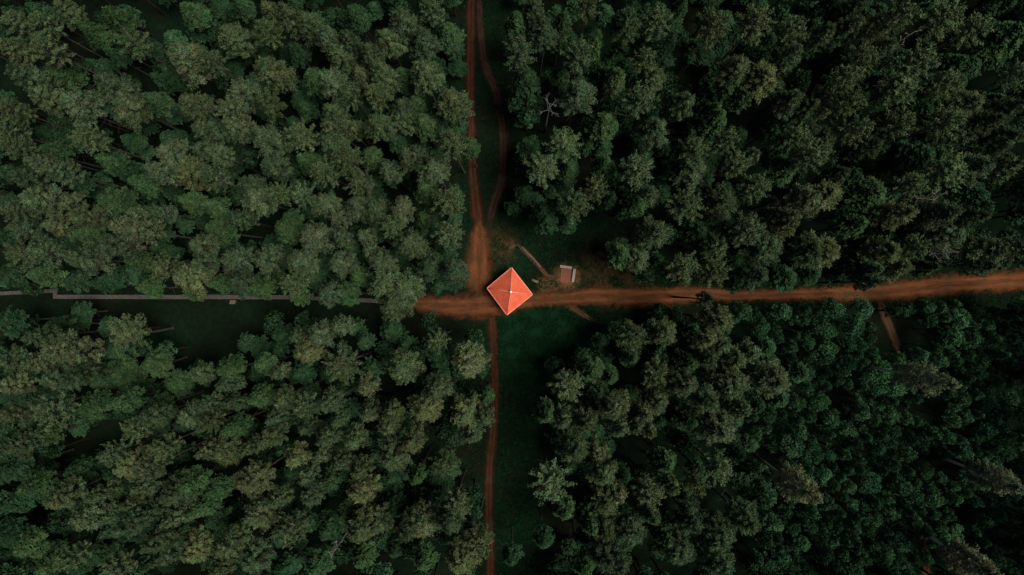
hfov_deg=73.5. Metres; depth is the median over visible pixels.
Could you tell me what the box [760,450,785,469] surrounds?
broadleaf tree
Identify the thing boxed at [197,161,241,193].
pine tree
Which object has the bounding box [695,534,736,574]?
pine tree
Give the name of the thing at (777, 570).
broadleaf tree
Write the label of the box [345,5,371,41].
spruce tree
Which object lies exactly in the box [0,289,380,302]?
boardwalk
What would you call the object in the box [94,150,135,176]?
spruce tree
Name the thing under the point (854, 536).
broadleaf tree
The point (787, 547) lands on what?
broadleaf tree
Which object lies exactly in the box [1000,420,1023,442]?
broadleaf tree
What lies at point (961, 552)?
pine tree
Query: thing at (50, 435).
spruce tree
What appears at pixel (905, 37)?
dead tree
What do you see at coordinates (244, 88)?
pine tree
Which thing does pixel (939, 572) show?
broadleaf tree
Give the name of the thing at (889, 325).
footpath
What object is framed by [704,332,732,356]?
pine tree
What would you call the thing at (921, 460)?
broadleaf tree
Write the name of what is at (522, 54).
pine tree
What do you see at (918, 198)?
dead tree
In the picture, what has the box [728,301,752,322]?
broadleaf tree
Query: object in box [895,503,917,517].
broadleaf tree
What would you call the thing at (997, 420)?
broadleaf tree
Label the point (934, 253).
dead tree
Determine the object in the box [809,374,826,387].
broadleaf tree
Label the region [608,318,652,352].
pine tree
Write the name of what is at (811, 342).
broadleaf tree
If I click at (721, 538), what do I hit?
pine tree
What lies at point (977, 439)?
broadleaf tree
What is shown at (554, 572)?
surrounding forest
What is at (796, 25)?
pine tree
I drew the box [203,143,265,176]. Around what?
pine tree
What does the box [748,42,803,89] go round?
pine tree
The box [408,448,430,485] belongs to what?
spruce tree
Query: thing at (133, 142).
spruce tree
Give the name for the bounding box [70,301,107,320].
spruce tree
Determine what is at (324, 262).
spruce tree
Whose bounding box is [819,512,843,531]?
broadleaf tree
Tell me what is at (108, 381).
spruce tree
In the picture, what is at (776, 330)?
broadleaf tree
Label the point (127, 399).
spruce tree
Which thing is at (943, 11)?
pine tree
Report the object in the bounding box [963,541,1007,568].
broadleaf tree
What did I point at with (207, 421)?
pine tree
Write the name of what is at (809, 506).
broadleaf tree
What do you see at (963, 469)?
broadleaf tree
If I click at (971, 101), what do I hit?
pine tree
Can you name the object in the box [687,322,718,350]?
pine tree
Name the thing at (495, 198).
dirt track
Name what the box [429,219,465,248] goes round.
pine tree
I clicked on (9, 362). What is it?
pine tree
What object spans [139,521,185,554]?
pine tree
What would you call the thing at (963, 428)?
broadleaf tree
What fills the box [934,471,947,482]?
broadleaf tree
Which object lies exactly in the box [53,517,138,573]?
pine tree
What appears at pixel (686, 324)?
spruce tree
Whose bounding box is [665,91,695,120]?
pine tree
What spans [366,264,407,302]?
pine tree
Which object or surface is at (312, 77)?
spruce tree
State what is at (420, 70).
pine tree
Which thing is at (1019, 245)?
pine tree
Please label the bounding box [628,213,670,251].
pine tree
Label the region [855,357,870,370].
broadleaf tree
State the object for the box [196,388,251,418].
pine tree
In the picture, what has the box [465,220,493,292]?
dirt track
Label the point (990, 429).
broadleaf tree
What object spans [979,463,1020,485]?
broadleaf tree
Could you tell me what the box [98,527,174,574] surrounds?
pine tree
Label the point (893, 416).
broadleaf tree
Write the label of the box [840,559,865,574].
broadleaf tree
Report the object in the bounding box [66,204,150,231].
pine tree
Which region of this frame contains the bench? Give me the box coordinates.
[571,269,575,281]
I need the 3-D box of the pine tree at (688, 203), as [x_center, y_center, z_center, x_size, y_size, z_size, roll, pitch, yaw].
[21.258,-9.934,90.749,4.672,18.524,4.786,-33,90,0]
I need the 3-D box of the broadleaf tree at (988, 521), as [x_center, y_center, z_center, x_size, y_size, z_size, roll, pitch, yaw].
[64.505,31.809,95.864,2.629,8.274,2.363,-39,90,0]
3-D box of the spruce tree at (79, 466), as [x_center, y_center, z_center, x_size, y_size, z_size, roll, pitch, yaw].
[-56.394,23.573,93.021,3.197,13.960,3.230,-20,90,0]
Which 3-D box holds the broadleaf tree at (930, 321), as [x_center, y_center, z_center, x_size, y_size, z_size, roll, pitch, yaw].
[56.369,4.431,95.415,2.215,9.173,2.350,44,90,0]
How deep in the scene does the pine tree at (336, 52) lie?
84.61 m
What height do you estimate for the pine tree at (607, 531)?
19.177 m
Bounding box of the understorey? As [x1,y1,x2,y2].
[0,0,1023,574]
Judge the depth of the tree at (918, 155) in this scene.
88.46 m
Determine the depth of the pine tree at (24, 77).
81.63 m
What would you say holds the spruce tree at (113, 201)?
on the ground at (210, 330)
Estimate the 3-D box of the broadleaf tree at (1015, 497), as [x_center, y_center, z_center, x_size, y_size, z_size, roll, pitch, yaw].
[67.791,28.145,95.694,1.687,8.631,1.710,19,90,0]
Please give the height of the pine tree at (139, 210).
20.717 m
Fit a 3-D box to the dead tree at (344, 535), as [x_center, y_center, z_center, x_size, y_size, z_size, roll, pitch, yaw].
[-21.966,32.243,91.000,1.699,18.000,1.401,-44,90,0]
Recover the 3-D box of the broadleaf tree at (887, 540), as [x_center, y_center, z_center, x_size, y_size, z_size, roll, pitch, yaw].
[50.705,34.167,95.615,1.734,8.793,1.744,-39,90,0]
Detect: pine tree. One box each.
[0,8,84,58]
[0,37,96,89]
[0,95,110,143]
[0,115,93,156]
[0,134,111,174]
[0,198,63,225]
[0,344,83,372]
[0,369,39,395]
[0,388,114,428]
[0,422,87,458]
[3,235,66,273]
[5,63,103,110]
[5,167,72,190]
[5,218,52,243]
[18,183,122,218]
[20,324,98,347]
[22,153,122,185]
[24,237,123,270]
[26,83,129,132]
[27,8,127,70]
[28,31,134,93]
[28,388,131,430]
[38,361,90,392]
[40,160,130,189]
[40,328,104,365]
[42,474,103,510]
[43,211,77,242]
[51,0,99,31]
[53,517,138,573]
[58,359,141,385]
[60,88,145,135]
[62,335,111,367]
[64,244,123,277]
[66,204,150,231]
[67,123,157,162]
[68,483,151,532]
[93,71,183,122]
[93,233,185,257]
[95,428,173,467]
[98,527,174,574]
[106,312,174,356]
[107,216,176,237]
[110,505,161,539]
[111,91,187,134]
[112,436,191,482]
[113,26,197,84]
[119,209,192,250]
[119,413,179,444]
[126,203,195,230]
[130,394,211,428]
[131,433,217,483]
[135,498,170,527]
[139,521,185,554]
[143,159,205,186]
[145,250,224,282]
[145,417,226,462]
[156,138,207,175]
[158,466,205,506]
[166,40,228,89]
[172,261,248,300]
[174,155,230,190]
[177,396,237,428]
[178,92,248,136]
[180,507,246,563]
[188,232,222,257]
[188,360,216,386]
[189,116,232,145]
[191,252,257,274]
[194,47,238,81]
[194,407,235,436]
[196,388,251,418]
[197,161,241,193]
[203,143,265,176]
[205,118,263,155]
[210,432,244,466]
[213,91,283,142]
[214,519,251,560]
[218,20,261,59]
[220,243,254,276]
[221,114,256,144]
[227,77,285,125]
[229,265,283,299]
[233,444,300,494]
[238,174,293,201]
[239,534,276,574]
[241,187,288,219]
[243,482,295,534]
[247,121,296,158]
[251,16,306,70]
[251,90,287,123]
[251,243,288,276]
[252,55,298,94]
[258,420,297,448]
[260,155,311,184]
[264,181,310,206]
[270,504,317,549]
[272,379,322,410]
[277,0,329,66]
[278,266,325,297]
[283,117,325,152]
[287,248,320,276]
[288,181,317,210]
[290,388,334,420]
[293,334,339,365]
[294,9,340,66]
[297,220,338,254]
[308,318,336,347]
[309,154,360,192]
[311,191,350,223]
[314,23,343,59]
[315,279,344,309]
[317,130,360,166]
[318,67,356,113]
[320,113,362,152]
[321,102,366,146]
[322,342,371,385]
[327,44,357,73]
[328,249,372,280]
[330,144,364,180]
[335,80,369,117]
[342,167,385,200]
[344,194,371,223]
[344,494,386,543]
[346,470,382,506]
[351,64,372,95]
[360,41,396,95]
[362,112,397,143]
[364,196,393,228]
[365,81,393,111]
[366,246,398,273]
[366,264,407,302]
[368,59,402,99]
[368,499,394,533]
[373,28,406,66]
[376,215,406,238]
[376,425,414,474]
[377,406,408,437]
[378,159,408,189]
[379,291,413,321]
[385,267,425,312]
[386,195,416,224]
[387,108,418,142]
[388,5,427,60]
[389,347,426,385]
[391,96,421,140]
[392,226,427,259]
[396,485,428,542]
[397,145,423,175]
[399,420,427,454]
[406,28,443,62]
[406,387,443,422]
[408,485,438,538]
[409,59,445,102]
[412,253,443,282]
[415,153,451,189]
[418,0,446,58]
[421,372,454,401]
[423,327,450,353]
[428,441,460,478]
[429,183,466,217]
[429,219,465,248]
[432,128,471,173]
[433,86,474,134]
[433,477,469,535]
[439,257,470,287]
[442,469,472,519]
[442,535,482,574]
[450,390,481,430]
[451,340,491,378]
[455,495,495,559]
[502,36,537,73]
[522,151,558,189]
[523,0,546,55]
[527,446,576,506]
[528,19,560,76]
[541,124,583,163]
[546,368,585,402]
[553,425,591,462]
[557,187,593,224]
[558,75,598,125]
[560,34,596,80]
[573,0,601,39]
[582,174,609,203]
[582,436,608,462]
[583,439,618,485]
[585,533,621,573]
[590,479,619,516]
[593,501,616,542]
[594,391,625,421]
[598,66,625,112]
[603,526,633,574]
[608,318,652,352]
[609,5,642,51]
[612,501,648,550]
[613,149,654,191]
[620,46,658,100]
[621,79,658,124]
[624,455,668,510]
[625,243,650,273]
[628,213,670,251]
[631,180,659,208]
[632,116,669,154]
[633,1,673,65]
[633,383,668,416]
[635,65,666,97]
[638,315,676,347]
[638,354,676,388]
[655,251,703,286]
[655,521,698,566]
[656,183,707,224]
[663,367,697,399]
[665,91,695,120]
[666,495,704,537]
[668,154,708,190]
[670,130,712,166]
[675,6,731,75]
[677,463,711,498]
[678,380,718,413]
[683,231,729,258]
[683,402,736,447]
[684,303,734,336]
[685,399,729,427]
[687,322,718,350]
[687,499,737,552]
[692,254,732,288]
[694,54,750,108]
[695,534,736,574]
[696,363,751,401]
[696,448,738,487]
[697,182,739,222]
[698,149,751,185]
[702,124,740,156]
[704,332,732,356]
[706,479,761,535]
[708,3,777,72]
[719,343,747,373]
[726,58,781,109]
[726,211,766,247]
[726,229,784,266]
[733,170,771,205]
[734,261,768,293]
[737,358,790,399]
[747,88,804,129]
[747,451,823,505]
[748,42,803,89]
[750,14,810,67]
[753,182,822,218]
[756,205,797,227]
[762,212,800,242]
[768,119,815,160]
[769,95,822,131]
[775,21,837,72]
[776,178,845,214]
[780,230,824,270]
[783,83,868,136]
[785,229,840,270]
[787,64,863,115]
[787,122,836,161]
[789,84,835,122]
[791,139,830,173]
[799,15,867,67]
[813,12,888,68]
[816,0,867,39]
[816,133,883,167]
[818,42,881,85]
[822,0,922,70]
[830,200,919,231]
[834,62,925,120]
[836,106,918,150]
[836,112,874,148]
[847,171,930,202]
[849,232,931,258]
[850,234,902,267]
[855,35,899,70]
[857,360,962,397]
[863,37,941,93]
[865,196,965,230]
[869,65,964,119]
[878,254,914,283]
[888,101,969,144]
[890,147,976,192]
[893,220,966,258]
[896,117,983,155]
[898,0,967,46]
[899,518,1003,574]
[905,205,994,232]
[911,85,985,126]
[918,233,1012,272]
[919,449,1023,496]
[924,151,997,189]
[931,109,1007,142]
[931,151,1023,184]
[935,11,996,51]
[942,95,1023,133]
[943,255,1001,277]
[953,124,1023,158]
[955,233,1023,261]
[973,58,1023,93]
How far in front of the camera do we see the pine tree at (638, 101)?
82.48 m
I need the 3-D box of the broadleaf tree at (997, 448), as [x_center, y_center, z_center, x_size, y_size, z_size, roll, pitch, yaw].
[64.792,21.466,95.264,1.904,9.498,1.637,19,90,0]
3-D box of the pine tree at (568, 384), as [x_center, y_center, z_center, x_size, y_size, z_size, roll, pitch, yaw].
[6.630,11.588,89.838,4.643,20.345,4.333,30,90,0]
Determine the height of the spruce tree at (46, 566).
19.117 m
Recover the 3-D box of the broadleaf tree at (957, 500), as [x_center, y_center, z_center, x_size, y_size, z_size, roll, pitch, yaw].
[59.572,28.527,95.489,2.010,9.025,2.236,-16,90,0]
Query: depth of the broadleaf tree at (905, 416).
94.04 m
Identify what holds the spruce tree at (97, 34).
on the ground at (210, 330)
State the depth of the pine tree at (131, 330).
87.96 m
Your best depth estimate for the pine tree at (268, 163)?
83.78 m
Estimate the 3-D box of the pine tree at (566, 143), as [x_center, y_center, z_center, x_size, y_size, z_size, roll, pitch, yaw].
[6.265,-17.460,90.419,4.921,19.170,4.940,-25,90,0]
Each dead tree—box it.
[329,508,361,557]
[539,93,557,133]
[857,188,947,213]
[892,29,920,51]
[908,241,957,261]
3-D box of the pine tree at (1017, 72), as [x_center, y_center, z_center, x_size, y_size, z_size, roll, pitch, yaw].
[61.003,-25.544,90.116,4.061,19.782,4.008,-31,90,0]
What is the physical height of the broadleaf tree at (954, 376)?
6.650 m
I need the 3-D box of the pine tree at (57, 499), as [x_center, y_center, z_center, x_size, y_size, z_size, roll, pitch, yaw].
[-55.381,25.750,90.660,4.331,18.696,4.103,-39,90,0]
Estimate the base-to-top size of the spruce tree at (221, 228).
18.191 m
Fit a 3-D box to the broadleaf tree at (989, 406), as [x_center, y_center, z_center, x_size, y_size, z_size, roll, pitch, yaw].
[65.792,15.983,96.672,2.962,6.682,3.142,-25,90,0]
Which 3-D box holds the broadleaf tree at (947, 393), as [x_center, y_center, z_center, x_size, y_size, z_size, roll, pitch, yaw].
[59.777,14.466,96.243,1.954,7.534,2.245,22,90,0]
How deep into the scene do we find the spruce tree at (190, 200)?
83.52 m
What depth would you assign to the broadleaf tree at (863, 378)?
93.16 m
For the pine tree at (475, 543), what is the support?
on the ground at (210, 330)
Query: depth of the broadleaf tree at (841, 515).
92.49 m
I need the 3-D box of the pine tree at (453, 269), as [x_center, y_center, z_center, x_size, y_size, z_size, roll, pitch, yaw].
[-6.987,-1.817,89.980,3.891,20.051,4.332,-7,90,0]
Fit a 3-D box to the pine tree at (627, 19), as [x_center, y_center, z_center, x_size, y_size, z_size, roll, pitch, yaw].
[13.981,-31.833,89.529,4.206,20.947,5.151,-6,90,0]
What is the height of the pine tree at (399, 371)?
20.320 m
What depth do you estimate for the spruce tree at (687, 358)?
87.02 m
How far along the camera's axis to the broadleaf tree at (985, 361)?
93.98 m
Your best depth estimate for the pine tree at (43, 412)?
80.32 m
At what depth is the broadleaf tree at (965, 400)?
93.01 m
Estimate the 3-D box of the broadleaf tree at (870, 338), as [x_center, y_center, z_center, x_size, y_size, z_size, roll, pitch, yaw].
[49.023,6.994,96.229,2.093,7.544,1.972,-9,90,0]
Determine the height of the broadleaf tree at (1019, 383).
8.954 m
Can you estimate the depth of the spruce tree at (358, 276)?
87.08 m
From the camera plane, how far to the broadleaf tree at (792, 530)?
92.20 m
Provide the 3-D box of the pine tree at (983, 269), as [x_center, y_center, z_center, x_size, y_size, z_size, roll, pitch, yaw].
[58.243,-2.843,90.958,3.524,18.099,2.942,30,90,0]
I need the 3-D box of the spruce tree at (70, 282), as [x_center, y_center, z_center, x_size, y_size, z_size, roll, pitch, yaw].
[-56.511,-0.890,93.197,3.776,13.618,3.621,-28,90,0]
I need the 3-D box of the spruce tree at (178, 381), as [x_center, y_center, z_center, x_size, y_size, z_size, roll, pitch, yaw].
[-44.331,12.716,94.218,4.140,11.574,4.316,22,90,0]
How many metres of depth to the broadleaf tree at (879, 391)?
93.10 m
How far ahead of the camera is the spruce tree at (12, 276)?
88.42 m
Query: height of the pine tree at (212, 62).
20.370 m
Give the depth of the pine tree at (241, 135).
83.77 m
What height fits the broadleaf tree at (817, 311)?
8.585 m
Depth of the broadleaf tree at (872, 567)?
94.04 m
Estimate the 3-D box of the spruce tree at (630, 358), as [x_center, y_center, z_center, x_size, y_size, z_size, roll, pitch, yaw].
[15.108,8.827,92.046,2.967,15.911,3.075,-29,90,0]
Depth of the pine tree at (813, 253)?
82.31 m
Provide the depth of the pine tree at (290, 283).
79.80 m
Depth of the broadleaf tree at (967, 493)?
93.42 m
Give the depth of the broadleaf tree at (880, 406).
93.00 m
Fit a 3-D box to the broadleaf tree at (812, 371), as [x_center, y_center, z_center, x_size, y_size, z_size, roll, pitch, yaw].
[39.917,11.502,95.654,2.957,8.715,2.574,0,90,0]
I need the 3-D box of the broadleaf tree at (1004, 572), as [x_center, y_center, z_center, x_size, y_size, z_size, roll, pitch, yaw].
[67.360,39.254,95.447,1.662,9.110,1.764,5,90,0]
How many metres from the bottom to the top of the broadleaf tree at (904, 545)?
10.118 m
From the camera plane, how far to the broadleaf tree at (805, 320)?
92.68 m
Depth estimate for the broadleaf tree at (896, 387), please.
93.24 m
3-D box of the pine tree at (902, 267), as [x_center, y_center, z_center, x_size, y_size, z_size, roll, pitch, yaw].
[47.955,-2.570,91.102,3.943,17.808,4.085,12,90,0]
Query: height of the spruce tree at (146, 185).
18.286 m
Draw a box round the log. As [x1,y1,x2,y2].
[521,247,540,266]
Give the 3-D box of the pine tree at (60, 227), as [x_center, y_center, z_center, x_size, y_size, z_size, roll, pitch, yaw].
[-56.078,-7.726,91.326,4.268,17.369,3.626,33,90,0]
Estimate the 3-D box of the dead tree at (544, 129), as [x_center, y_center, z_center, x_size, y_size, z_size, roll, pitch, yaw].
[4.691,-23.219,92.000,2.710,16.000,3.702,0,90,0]
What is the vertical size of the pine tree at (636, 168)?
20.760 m
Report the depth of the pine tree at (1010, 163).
83.23 m
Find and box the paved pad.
[560,268,572,282]
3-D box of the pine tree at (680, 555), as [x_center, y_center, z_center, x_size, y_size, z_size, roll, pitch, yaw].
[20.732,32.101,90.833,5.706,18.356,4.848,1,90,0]
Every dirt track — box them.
[465,0,483,224]
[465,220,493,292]
[476,0,507,222]
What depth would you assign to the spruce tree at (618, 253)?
85.22 m
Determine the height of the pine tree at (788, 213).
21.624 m
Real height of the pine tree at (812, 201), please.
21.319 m
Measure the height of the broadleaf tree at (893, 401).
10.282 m
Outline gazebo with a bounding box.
[487,267,532,314]
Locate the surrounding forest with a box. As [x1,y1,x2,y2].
[0,0,1023,574]
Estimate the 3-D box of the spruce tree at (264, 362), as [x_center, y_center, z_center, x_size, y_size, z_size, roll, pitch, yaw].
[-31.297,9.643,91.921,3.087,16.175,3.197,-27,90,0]
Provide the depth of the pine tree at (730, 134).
80.73 m
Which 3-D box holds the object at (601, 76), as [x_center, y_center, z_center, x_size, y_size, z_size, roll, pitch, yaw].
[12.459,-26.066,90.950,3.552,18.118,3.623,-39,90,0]
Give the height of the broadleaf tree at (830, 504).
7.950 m
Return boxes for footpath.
[484,314,499,574]
[513,241,555,277]
[566,304,603,323]
[877,301,899,350]
[922,537,931,574]
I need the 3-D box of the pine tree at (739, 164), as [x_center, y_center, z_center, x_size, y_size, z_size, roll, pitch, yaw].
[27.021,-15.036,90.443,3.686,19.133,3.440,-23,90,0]
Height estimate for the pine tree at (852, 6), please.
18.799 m
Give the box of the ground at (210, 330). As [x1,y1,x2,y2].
[0,0,1023,574]
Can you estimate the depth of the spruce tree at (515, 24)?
85.27 m
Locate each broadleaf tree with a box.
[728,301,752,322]
[741,541,775,574]
[742,316,770,335]
[744,411,759,421]
[744,425,763,440]
[745,459,767,480]
[749,305,764,319]
[752,481,777,506]
[755,506,783,533]
[756,533,777,554]
[759,406,779,423]
[759,432,783,453]
[760,307,775,317]
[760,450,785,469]
[763,301,792,321]
[763,423,785,436]
[764,544,791,569]
[767,323,781,337]
[769,564,783,574]
[770,333,784,347]
[770,530,783,545]
[771,424,795,437]
[772,434,804,458]
[773,504,792,518]
[774,496,783,509]
[774,535,791,552]
[775,352,797,363]
[775,410,804,426]
[776,343,787,353]
[776,453,798,467]
[777,420,809,439]
[778,340,797,352]
[781,518,800,535]
[782,497,803,516]
[782,560,798,574]
[783,329,801,341]
[784,528,810,553]
[785,364,816,381]
[787,392,806,414]
[788,314,810,326]
[789,552,818,574]
[791,302,811,316]
[793,380,814,392]
[793,509,809,527]
[795,337,816,352]
[795,514,817,534]
[796,304,822,316]
[796,350,813,361]
[796,433,819,453]
[797,408,816,424]
[797,451,811,464]
[799,500,816,510]
[800,339,838,366]
[800,387,830,411]
[800,534,823,558]
[802,461,832,486]
[803,502,820,519]
[803,531,833,559]
[805,422,825,434]
[806,424,835,439]
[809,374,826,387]
[809,448,824,462]
[810,316,839,340]
[811,296,845,319]
[814,473,840,492]
[816,407,840,429]
[817,513,832,528]
[818,381,831,391]
[818,527,841,552]
[819,442,838,461]
[819,488,828,501]
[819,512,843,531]
[823,354,858,376]
[823,495,837,510]
[824,334,857,354]
[824,503,847,519]
[825,458,855,476]
[826,312,865,337]
[827,374,844,386]
[827,556,843,572]
[830,493,858,514]
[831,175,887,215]
[831,432,864,448]
[832,391,864,404]
[832,401,871,421]
[832,477,856,494]
[832,511,861,533]
[835,420,858,440]
[836,490,849,502]
[836,544,853,561]
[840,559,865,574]
[842,377,854,389]
[843,294,873,319]
[843,449,867,464]
[843,460,866,474]
[843,530,861,542]
[845,493,872,511]
[846,409,882,427]
[847,544,873,566]
[848,527,881,551]
[852,369,871,382]
[852,552,879,573]
[853,337,868,351]
[854,432,872,443]
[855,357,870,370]
[855,379,884,398]
[856,331,876,344]
[856,450,882,470]
[856,465,883,494]
[856,491,884,510]
[858,418,891,432]
[858,522,876,536]
[859,392,899,407]
[859,510,883,526]
[860,537,895,565]
[861,523,893,544]
[863,321,876,333]
[863,439,886,455]
[863,451,902,470]
[864,343,879,356]
[865,355,892,379]
[865,396,885,411]
[866,475,892,492]
[868,429,889,441]
[870,405,902,425]
[871,472,913,496]
[871,523,915,552]
[872,422,902,439]
[873,394,912,408]
[873,437,898,450]
[873,511,906,534]
[874,374,906,397]
[875,487,895,503]
[876,540,908,562]
[880,351,905,364]
[880,557,915,574]
[881,501,901,525]
[884,408,915,424]
[885,461,915,478]
[887,303,916,318]
[887,449,903,459]
[891,347,930,363]
[891,471,922,488]
[892,441,917,461]
[892,544,921,566]
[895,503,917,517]
[896,299,936,315]
[897,312,938,327]
[898,431,919,446]
[900,391,923,403]
[901,460,934,479]
[901,473,935,492]
[901,515,934,536]
[902,515,924,531]
[903,435,934,455]
[907,342,942,352]
[907,488,924,504]
[908,414,924,428]
[909,385,931,396]
[912,548,934,564]
[914,452,928,465]
[917,300,949,315]
[918,421,943,439]
[919,514,948,532]
[920,408,961,428]
[920,426,957,443]
[920,486,944,507]
[922,325,965,348]
[922,344,961,357]
[922,517,964,543]
[923,502,958,522]
[923,507,941,519]
[923,533,946,551]
[924,564,948,574]
[925,399,961,412]
[925,486,963,506]
[926,428,967,444]
[928,350,951,367]
[930,298,963,310]
[932,475,960,492]
[934,439,975,460]
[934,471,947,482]
[936,355,964,368]
[937,389,957,400]
[938,391,971,408]
[938,408,974,425]
[940,358,981,372]
[941,470,979,488]
[944,330,984,349]
[944,349,976,359]
[945,483,974,498]
[946,379,967,392]
[946,429,984,445]
[947,304,973,328]
[947,370,959,380]
[947,523,991,549]
[949,468,990,493]
[950,372,975,384]
[951,536,982,554]
[952,421,982,436]
[956,444,983,457]
[957,506,994,528]
[958,301,985,316]
[958,452,1003,474]
[959,343,995,367]
[959,411,1003,425]
[959,460,975,474]
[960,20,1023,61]
[960,496,993,514]
[962,348,1012,360]
[962,522,1003,544]
[963,331,1004,348]
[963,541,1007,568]
[964,512,1008,536]
[965,366,989,381]
[965,384,984,399]
[966,427,1006,442]
[969,420,998,439]
[971,315,996,336]
[971,321,1012,335]
[972,395,998,415]
[977,355,1019,370]
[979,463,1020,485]
[980,440,1002,453]
[980,488,1009,505]
[982,553,1020,574]
[983,317,1023,330]
[983,378,1016,390]
[987,389,1020,409]
[990,370,1023,389]
[992,439,1018,461]
[993,437,1023,451]
[993,486,1021,501]
[994,343,1023,356]
[995,441,1023,457]
[996,348,1023,360]
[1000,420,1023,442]
[1000,568,1012,574]
[1001,295,1023,321]
[1003,461,1023,475]
[1016,476,1023,495]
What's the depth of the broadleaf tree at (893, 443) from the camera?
93.50 m
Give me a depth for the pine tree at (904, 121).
81.27 m
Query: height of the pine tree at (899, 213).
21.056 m
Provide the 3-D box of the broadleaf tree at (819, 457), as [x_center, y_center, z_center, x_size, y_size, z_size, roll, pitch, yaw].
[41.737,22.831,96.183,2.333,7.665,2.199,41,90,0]
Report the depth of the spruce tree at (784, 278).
89.39 m
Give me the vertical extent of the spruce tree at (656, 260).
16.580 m
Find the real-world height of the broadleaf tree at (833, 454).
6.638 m
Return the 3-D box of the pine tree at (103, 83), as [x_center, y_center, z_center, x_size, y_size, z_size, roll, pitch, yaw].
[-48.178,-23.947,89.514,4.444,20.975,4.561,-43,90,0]
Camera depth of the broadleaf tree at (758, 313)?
94.13 m
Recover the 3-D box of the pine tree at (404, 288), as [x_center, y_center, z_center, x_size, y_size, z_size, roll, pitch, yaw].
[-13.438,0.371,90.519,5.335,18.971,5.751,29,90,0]
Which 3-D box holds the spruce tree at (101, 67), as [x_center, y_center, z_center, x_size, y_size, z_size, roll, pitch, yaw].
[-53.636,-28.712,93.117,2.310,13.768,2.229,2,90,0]
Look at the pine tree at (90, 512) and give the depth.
85.06 m
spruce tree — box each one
[0,261,57,288]
[0,305,61,338]
[0,511,53,549]
[1,448,74,481]
[1,492,38,512]
[13,525,57,558]
[16,459,97,497]
[25,262,99,290]
[26,412,110,445]
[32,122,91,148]
[33,533,98,574]
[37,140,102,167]
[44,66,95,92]
[49,314,98,332]
[60,267,94,294]
[63,454,101,478]
[65,171,110,197]
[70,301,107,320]
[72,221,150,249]
[75,20,151,68]
[76,387,112,420]
[81,539,116,564]
[85,58,131,84]
[89,358,122,391]
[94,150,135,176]
[97,184,171,219]
[98,487,162,524]
[99,267,138,290]
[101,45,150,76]
[102,5,166,51]
[106,384,163,414]
[111,164,163,185]
[113,353,148,390]
[120,132,155,153]
[124,251,191,272]
[127,172,162,199]
[135,276,180,298]
[142,91,194,122]
[142,348,187,378]
[145,389,204,416]
[150,72,169,89]
[163,67,203,94]
[165,368,209,398]
[166,517,204,546]
[177,189,208,215]
[177,462,222,495]
[180,1,211,31]
[183,291,237,301]
[188,483,234,517]
[199,196,258,218]
[204,492,248,531]
[205,216,263,243]
[205,465,249,499]
[208,273,249,295]
[215,351,253,379]
[217,233,261,253]
[220,407,272,436]
[233,0,269,32]
[247,380,292,409]
[249,275,280,299]
[253,351,292,375]
[271,322,293,344]
[274,215,302,244]
[278,536,311,574]
[286,42,314,68]
[289,287,320,306]
[291,361,323,384]
[296,151,335,179]
[297,100,321,122]
[301,270,323,288]
[302,66,345,110]
[304,525,346,574]
[311,251,340,270]
[318,510,345,538]
[319,458,350,490]
[330,400,364,427]
[336,280,368,306]
[336,498,357,524]
[343,240,360,253]
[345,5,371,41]
[350,263,370,286]
[351,534,379,569]
[360,145,383,171]
[384,480,409,517]
[395,66,415,95]
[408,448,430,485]
[410,95,426,113]
[410,111,438,144]
[411,536,440,570]
[413,180,438,205]
[414,206,437,229]
[435,21,466,56]
[441,383,459,404]
[461,137,480,167]
[478,382,494,404]
[500,525,524,566]
[503,10,528,61]
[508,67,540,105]
[529,199,554,220]
[532,394,558,423]
[532,508,554,549]
[534,212,558,234]
[544,424,568,443]
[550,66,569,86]
[551,11,573,64]
[552,494,575,520]
[556,210,576,233]
[557,161,575,183]
[568,521,597,574]
[574,502,601,535]
[575,355,604,382]
[581,378,609,406]
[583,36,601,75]
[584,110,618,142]
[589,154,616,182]
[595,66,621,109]
[598,188,618,210]
[600,363,618,384]
[603,241,631,270]
[614,344,640,367]
[619,190,648,219]
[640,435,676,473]
[645,503,674,547]
[646,251,664,272]
[668,314,700,340]
[669,0,687,24]
[671,346,700,375]
[671,403,701,431]
[675,218,711,251]
[679,37,710,74]
[696,107,726,135]
[697,101,721,120]
[711,71,740,104]
[711,269,744,295]
[758,153,796,188]
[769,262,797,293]
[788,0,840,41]
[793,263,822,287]
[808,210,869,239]
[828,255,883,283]
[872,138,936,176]
[888,256,942,280]
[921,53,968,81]
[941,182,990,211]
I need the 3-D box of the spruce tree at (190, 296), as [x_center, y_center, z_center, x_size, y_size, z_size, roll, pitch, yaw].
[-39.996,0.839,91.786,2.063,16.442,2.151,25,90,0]
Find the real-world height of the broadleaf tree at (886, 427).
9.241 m
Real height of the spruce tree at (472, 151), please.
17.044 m
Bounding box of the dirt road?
[413,270,1023,319]
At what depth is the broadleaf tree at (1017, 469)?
92.03 m
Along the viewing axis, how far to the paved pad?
99.92 m
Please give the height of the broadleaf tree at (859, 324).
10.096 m
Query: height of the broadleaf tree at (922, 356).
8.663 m
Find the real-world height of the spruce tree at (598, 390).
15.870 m
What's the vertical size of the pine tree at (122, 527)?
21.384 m
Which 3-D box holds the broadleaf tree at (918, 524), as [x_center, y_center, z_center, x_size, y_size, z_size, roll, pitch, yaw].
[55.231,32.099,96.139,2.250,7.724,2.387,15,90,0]
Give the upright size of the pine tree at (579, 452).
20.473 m
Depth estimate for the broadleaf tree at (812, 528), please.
92.83 m
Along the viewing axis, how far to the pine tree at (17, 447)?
82.56 m

